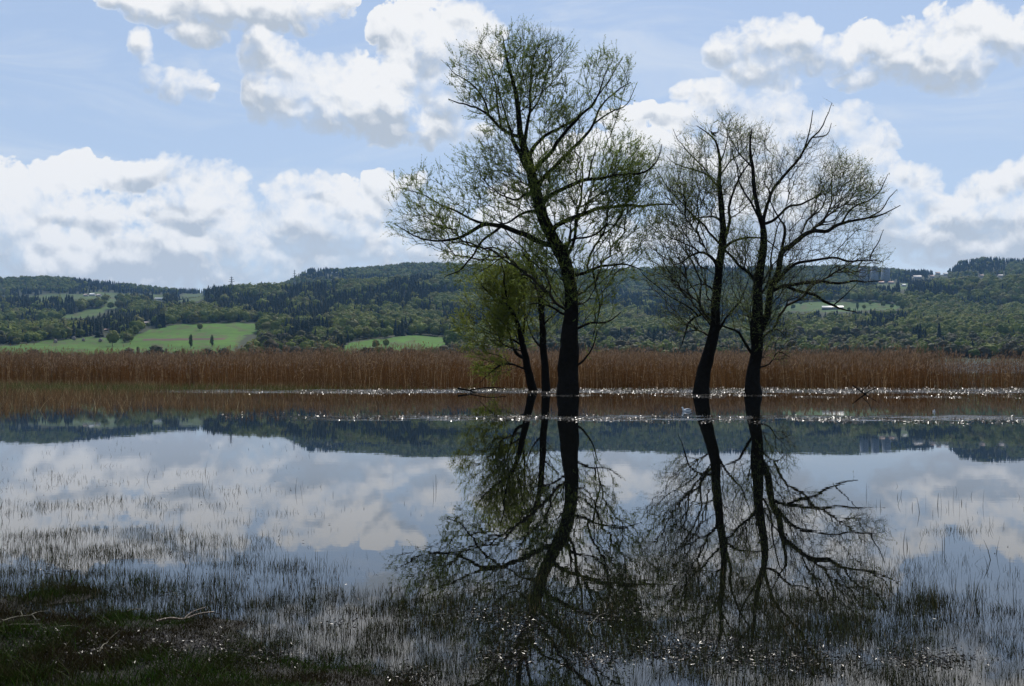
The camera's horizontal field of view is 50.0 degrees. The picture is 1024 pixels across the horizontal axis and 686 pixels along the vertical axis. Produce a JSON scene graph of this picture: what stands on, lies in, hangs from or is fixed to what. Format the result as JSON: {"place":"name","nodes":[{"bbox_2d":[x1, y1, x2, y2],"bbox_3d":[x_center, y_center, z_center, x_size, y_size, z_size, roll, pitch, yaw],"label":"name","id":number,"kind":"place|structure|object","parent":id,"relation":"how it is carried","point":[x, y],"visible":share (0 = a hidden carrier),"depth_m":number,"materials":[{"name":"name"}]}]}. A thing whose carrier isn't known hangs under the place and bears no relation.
{"place":"outdoors","nodes":[
{"label":"outdoors","id":0,"kind":"place"},
{"bbox_2d":[0,567,464,685],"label":"bank","id":1,"kind":"structure","parent":0,"point":[187,644],"depth_m":6.04,"materials":[{"name":"green plant"}]},
{"bbox_2d":[1,610,44,621],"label":"dead twig","id":2,"kind":"object","parent":1,"relation":"on","point":[24,615],"visible":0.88,"depth_m":6.76,"materials":[{"name":"grey wood"}]},
{"bbox_2d":[156,607,213,621],"bbox_3d":[-2.065,1.702,6.866,0.114,0.048,0.470,-1,-1,33],"label":"dead twig","id":3,"kind":"object","parent":1,"relation":"on","point":[167,618],"visible":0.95,"depth_m":6.86,"materials":[{"name":"grey wood"}]},
{"bbox_2d":[0,361,1023,685],"bbox_3d":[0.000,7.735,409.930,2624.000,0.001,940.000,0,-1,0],"label":"water","id":4,"kind":"structure","parent":0,"point":[642,489],"depth_m":12.39,"materials":[{"name":"blue liquid"}]},
{"bbox_2d":[458,387,505,392],"bbox_3d":[-1.496,2.359,54.736,2.375,0.326,0.790,0,-1,28],"label":"fallen branch","id":5,"kind":"object","parent":4,"relation":"in","point":[470,390],"visible":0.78,"depth_m":54.73,"materials":[{"name":"brown wood"}]},
{"bbox_2d":[446,239,544,391],"bbox_3d":[-0.833,-1.402,56.539,5.195,8.328,4.720,0,-1,27],"label":"willow tree","id":6,"kind":"object","parent":4,"relation":"in","point":[505,303],"visible":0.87,"depth_m":56.12,"materials":[{"name":"green plant"}]},
{"bbox_2d":[1,480,1010,685],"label":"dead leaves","id":7,"kind":"object","parent":4,"relation":"on","point":[513,652],"visible":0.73,"depth_m":6.11,"materials":[{"name":"brown plant"}]},
{"bbox_2d":[0,338,1023,385],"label":"reeds","id":8,"kind":"object","parent":4,"relation":"in","point":[632,367],"visible":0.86,"depth_m":77.94,"materials":[{"name":"brown plant"}]},
{"bbox_2d":[0,437,1023,685],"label":"rushes","id":9,"kind":"object","parent":4,"relation":"on","point":[934,599],"visible":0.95,"depth_m":6.96,"materials":[{"name":"green plant"}]},
{"bbox_2d":[0,377,1023,419],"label":"sedge","id":10,"kind":"object","parent":4,"relation":"on","point":[58,391],"visible":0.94,"depth_m":49.12,"materials":[{"name":"brown plant"}]},
{"bbox_2d":[11,385,1023,424],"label":"reed litter","id":11,"kind":"object","parent":4,"relation":"on","point":[664,388],"visible":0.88,"depth_m":51.27,"materials":[{"name":"brown"}]},
{"bbox_2d":[380,15,673,395],"bbox_3d":[0.801,-6.257,50.472,13.840,17.776,6.031,0,-1,0],"label":"willow tree","id":12,"kind":"object","parent":4,"relation":"in","point":[560,251],"visible":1,"depth_m":49.98,"materials":[{"name":"green plant"}]},
{"bbox_2d":[502,241,563,391],"bbox_3d":[1.322,-1.454,55.486,3.646,8.257,3.011,0,-1,0],"label":"willow tree","id":13,"kind":"object","parent":4,"relation":"in","point":[545,378],"visible":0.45,"depth_m":55.39,"materials":[{"name":"green plant"}]},
{"bbox_2d":[51,465,1016,597],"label":"water stalks","id":14,"kind":"object","parent":4,"relation":"in","point":[866,487],"visible":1,"depth_m":12.17,"materials":[{"name":"plant"}]},
{"bbox_2d":[628,109,778,394],"bbox_3d":[8.869,-4.319,51.521,7.073,14.072,4.764,0,-1,0],"label":"willow tree","id":15,"kind":"object","parent":4,"relation":"in","point":[702,379],"visible":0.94,"depth_m":51.33,"materials":[{"name":"black plant"}]},
{"bbox_2d":[656,98,899,395],"bbox_3d":[12.512,-4.467,50.383,11.478,14.222,5.141,0,-1,0],"label":"willow tree","id":16,"kind":"object","parent":4,"relation":"in","point":[759,322],"visible":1,"depth_m":50.10,"materials":[{"name":"black plant"}]},
{"bbox_2d":[852,378,876,393],"bbox_3d":[16.769,2.063,51.708,1.589,0.805,0.769,1,-1,-37],"label":"fallen branch","id":17,"kind":"object","parent":4,"relation":"in","point":[864,388],"visible":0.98,"depth_m":51.79,"materials":[{"name":"brown wood"}]},
{"bbox_2d":[0,0,1023,292],"bbox_3d":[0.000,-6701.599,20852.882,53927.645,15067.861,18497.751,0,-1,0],"label":"sky","id":18,"kind":"structure","parent":0,"point":[188,144],"depth_m":28363.21,"materials":[{"name":"blue"}]},
{"bbox_2d":[0,262,1023,360],"bbox_3d":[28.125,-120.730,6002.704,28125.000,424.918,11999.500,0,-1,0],"label":"ground","id":19,"kind":"structure","parent":0,"point":[225,334],"depth_m":1595.10,"materials":[{"name":"green plant"}]},
{"bbox_2d":[106,330,119,345],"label":"broadleaf tree","id":20,"kind":"object","parent":19,"relation":"on","point":[112,336],"visible":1,"depth_m":1283.06,"materials":[{"name":"green plant"}]},
{"bbox_2d":[149,345,164,356],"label":"bare shrub","id":21,"kind":"object","parent":19,"relation":"on","point":[157,348],"visible":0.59,"depth_m":975.63,"materials":[{"name":"green plant"}]},
{"bbox_2d":[188,334,192,347],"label":"poplar tree","id":22,"kind":"object","parent":19,"relation":"on","point":[190,341],"visible":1,"depth_m":1201.47,"materials":[{"name":"green plant"}]},
{"bbox_2d":[210,335,213,344],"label":"poplar tree","id":23,"kind":"object","parent":19,"relation":"on","point":[211,340],"visible":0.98,"depth_m":1233.07,"materials":[{"name":"green plant"}]},
{"bbox_2d":[217,348,230,358],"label":"bare shrub","id":24,"kind":"object","parent":19,"relation":"on","point":[222,349],"visible":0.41,"depth_m":923.79,"materials":[{"name":"green plant"}]},
{"bbox_2d":[290,346,299,356],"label":"bare shrub","id":25,"kind":"object","parent":19,"relation":"on","point":[292,349],"visible":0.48,"depth_m":951.37,"materials":[{"name":"green plant"}]},
{"bbox_2d":[322,343,337,352],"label":"broadleaf tree","id":26,"kind":"object","parent":19,"relation":"on","point":[328,345],"visible":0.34,"depth_m":977.85,"materials":[{"name":"green plant"}]},
{"bbox_2d":[372,339,379,346],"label":"broadleaf tree","id":27,"kind":"object","parent":19,"relation":"on","point":[374,343],"visible":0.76,"depth_m":1200.78,"materials":[{"name":"green plant"}]},
{"bbox_2d":[383,339,388,345],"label":"broadleaf tree","id":28,"kind":"object","parent":19,"relation":"on","point":[385,342],"visible":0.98,"depth_m":1244.55,"materials":[{"name":"green plant"}]},
{"bbox_2d":[439,345,448,355],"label":"bare shrub","id":29,"kind":"object","parent":19,"relation":"on","point":[443,347],"visible":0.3,"depth_m":943.06,"materials":[{"name":"green plant"}]},
{"bbox_2d":[446,329,463,342],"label":"broadleaf tree","id":30,"kind":"object","parent":19,"relation":"on","point":[453,335],"visible":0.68,"depth_m":1153.11,"materials":[{"name":"green plant"}]},
{"bbox_2d":[456,345,467,353],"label":"bare shrub","id":31,"kind":"object","parent":19,"relation":"on","point":[462,348],"visible":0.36,"depth_m":960.20,"materials":[{"name":"green plant"}]},
{"bbox_2d":[462,332,477,341],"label":"broadleaf tree","id":32,"kind":"object","parent":19,"relation":"on","point":[467,336],"visible":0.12,"depth_m":1141.37,"materials":[{"name":"green plant"}]},
{"bbox_2d":[0,293,1023,339],"bbox_3d":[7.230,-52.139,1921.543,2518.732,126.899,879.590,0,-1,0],"label":"slope wood","id":33,"kind":"object","parent":19,"relation":"on","point":[429,315],"visible":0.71,"depth_m":1807.95,"materials":[{"name":"green plant"}]},
{"bbox_2d":[0,272,1023,316],"bbox_3d":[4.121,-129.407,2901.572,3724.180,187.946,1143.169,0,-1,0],"label":"hillside wood","id":34,"kind":"object","parent":19,"relation":"on","point":[986,291],"visible":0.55,"depth_m":2663.27,"materials":[{"name":"green plant"}]},
{"bbox_2d":[0,324,1023,358],"bbox_3d":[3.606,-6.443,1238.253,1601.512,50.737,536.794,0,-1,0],"label":"lakeside wood","id":35,"kind":"object","parent":19,"relation":"on","point":[336,335],"visible":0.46,"depth_m":1285.31,"materials":[{"name":"green plant"}]},
{"bbox_2d":[0,256,1023,299],"bbox_3d":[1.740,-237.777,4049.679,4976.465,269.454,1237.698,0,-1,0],"label":"ridge wood","id":36,"kind":"object","parent":19,"relation":"on","point":[12,284],"visible":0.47,"depth_m":4103.50,"materials":[{"name":"green plant"}]},
{"bbox_2d":[619,345,629,354],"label":"broadleaf tree","id":37,"kind":"object","parent":19,"relation":"on","point":[620,349],"visible":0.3,"depth_m":973.10,"materials":[{"name":"green plant"}]},
{"bbox_2d":[628,344,639,351],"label":"bare shrub","id":38,"kind":"object","parent":19,"relation":"on","point":[635,346],"visible":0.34,"depth_m":969.78,"materials":[{"name":"green plant"}]},
{"bbox_2d":[669,347,680,354],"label":"bare shrub","id":39,"kind":"object","parent":19,"relation":"on","point":[672,351],"visible":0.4,"depth_m":915.74,"materials":[{"name":"green plant"}]},
{"bbox_2d":[774,344,786,351],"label":"bare shrub","id":40,"kind":"object","parent":19,"relation":"on","point":[782,345],"visible":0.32,"depth_m":936.90,"materials":[{"name":"green plant"}]},
{"bbox_2d":[821,306,843,309],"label":"farm hall","id":41,"kind":"structure","parent":19,"relation":"on","point":[827,308],"depth_m":2380.59,"materials":[{"name":"paint"}]},
{"bbox_2d":[838,344,850,354],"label":"bare shrub","id":42,"kind":"object","parent":19,"relation":"on","point":[844,345],"visible":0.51,"depth_m":960.53,"materials":[{"name":"green plant"}]},
{"bbox_2d":[859,267,867,280],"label":"apartment tower","id":43,"kind":"structure","parent":19,"relation":"on","point":[866,269],"depth_m":3741.33,"materials":[{"name":"paint"}]},
{"bbox_2d":[858,345,869,354],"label":"bare shrub","id":44,"kind":"object","parent":19,"relation":"on","point":[860,347],"visible":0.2,"depth_m":945.02,"materials":[{"name":"green plant"}]},
{"bbox_2d":[871,266,877,281],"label":"apartment tower","id":45,"kind":"structure","parent":19,"relation":"on","point":[874,275],"depth_m":3783.58,"materials":[{"name":"paint"}]},
{"bbox_2d":[869,345,880,354],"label":"bare shrub","id":46,"kind":"object","parent":19,"relation":"on","point":[876,348],"visible":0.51,"depth_m":947.70,"materials":[{"name":"green plant"}]},
{"bbox_2d":[881,268,889,281],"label":"apartment tower","id":47,"kind":"structure","parent":19,"relation":"on","point":[886,278],"depth_m":3809.31,"materials":[{"name":"paint"}]},
{"bbox_2d":[902,344,915,355],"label":"bare shrub","id":48,"kind":"object","parent":19,"relation":"on","point":[906,348],"visible":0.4,"depth_m":956.17,"materials":[{"name":"green plant"}]},
{"bbox_2d":[916,328,921,340],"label":"spruce tree","id":49,"kind":"object","parent":19,"relation":"on","point":[919,335],"visible":0.45,"depth_m":1309.23,"materials":[{"name":"green plant"}]},
{"bbox_2d":[916,343,929,354],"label":"broadleaf tree","id":50,"kind":"object","parent":19,"relation":"on","point":[924,346],"visible":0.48,"depth_m":912.30,"materials":[{"name":"green plant"}]},
{"bbox_2d":[928,343,937,358],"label":"bare shrub","id":51,"kind":"object","parent":19,"relation":"on","point":[931,346],"visible":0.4,"depth_m":960.13,"materials":[{"name":"green plant"}]},
{"bbox_2d":[936,322,941,337],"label":"spruce tree","id":52,"kind":"object","parent":19,"relation":"on","point":[939,334],"visible":0.59,"depth_m":1376.90,"materials":[{"name":"green plant"}]},
{"bbox_2d":[942,343,960,358],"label":"bare shrub","id":53,"kind":"object","parent":19,"relation":"on","point":[954,347],"visible":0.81,"depth_m":939.06,"materials":[{"name":"green plant"}]},
{"bbox_2d":[962,345,975,358],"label":"bare shrub","id":54,"kind":"object","parent":19,"relation":"on","point":[967,349],"visible":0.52,"depth_m":971.85,"materials":[{"name":"green plant"}]},
{"bbox_2d":[968,349,979,358],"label":"broadleaf tree","id":55,"kind":"object","parent":19,"relation":"on","point":[973,352],"visible":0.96,"depth_m":949.75,"materials":[{"name":"green plant"}]},
{"bbox_2d":[976,346,990,358],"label":"bare shrub","id":56,"kind":"object","parent":19,"relation":"on","point":[984,350],"visible":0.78,"depth_m":971.22,"materials":[{"name":"green plant"}]},
{"bbox_2d":[986,344,999,357],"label":"broadleaf tree","id":57,"kind":"object","parent":19,"relation":"on","point":[994,348],"visible":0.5,"depth_m":980.31,"materials":[{"name":"green plant"}]},
{"bbox_2d":[1001,341,1015,358],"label":"bare shrub","id":58,"kind":"object","parent":19,"relation":"on","point":[1010,345],"visible":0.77,"depth_m":953.32,"materials":[{"name":"green plant"}]},
{"bbox_2d":[1010,345,1023,355],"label":"bare shrub","id":59,"kind":"object","parent":19,"relation":"on","point":[1018,350],"visible":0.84,"depth_m":912.66,"materials":[{"name":"green plant"}]},
{"bbox_2d":[913,275,921,278],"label":"house","id":60,"kind":"structure","parent":0,"point":[917,276],"depth_m":4018.31,"materials":[{"name":"paint"}]}
]}

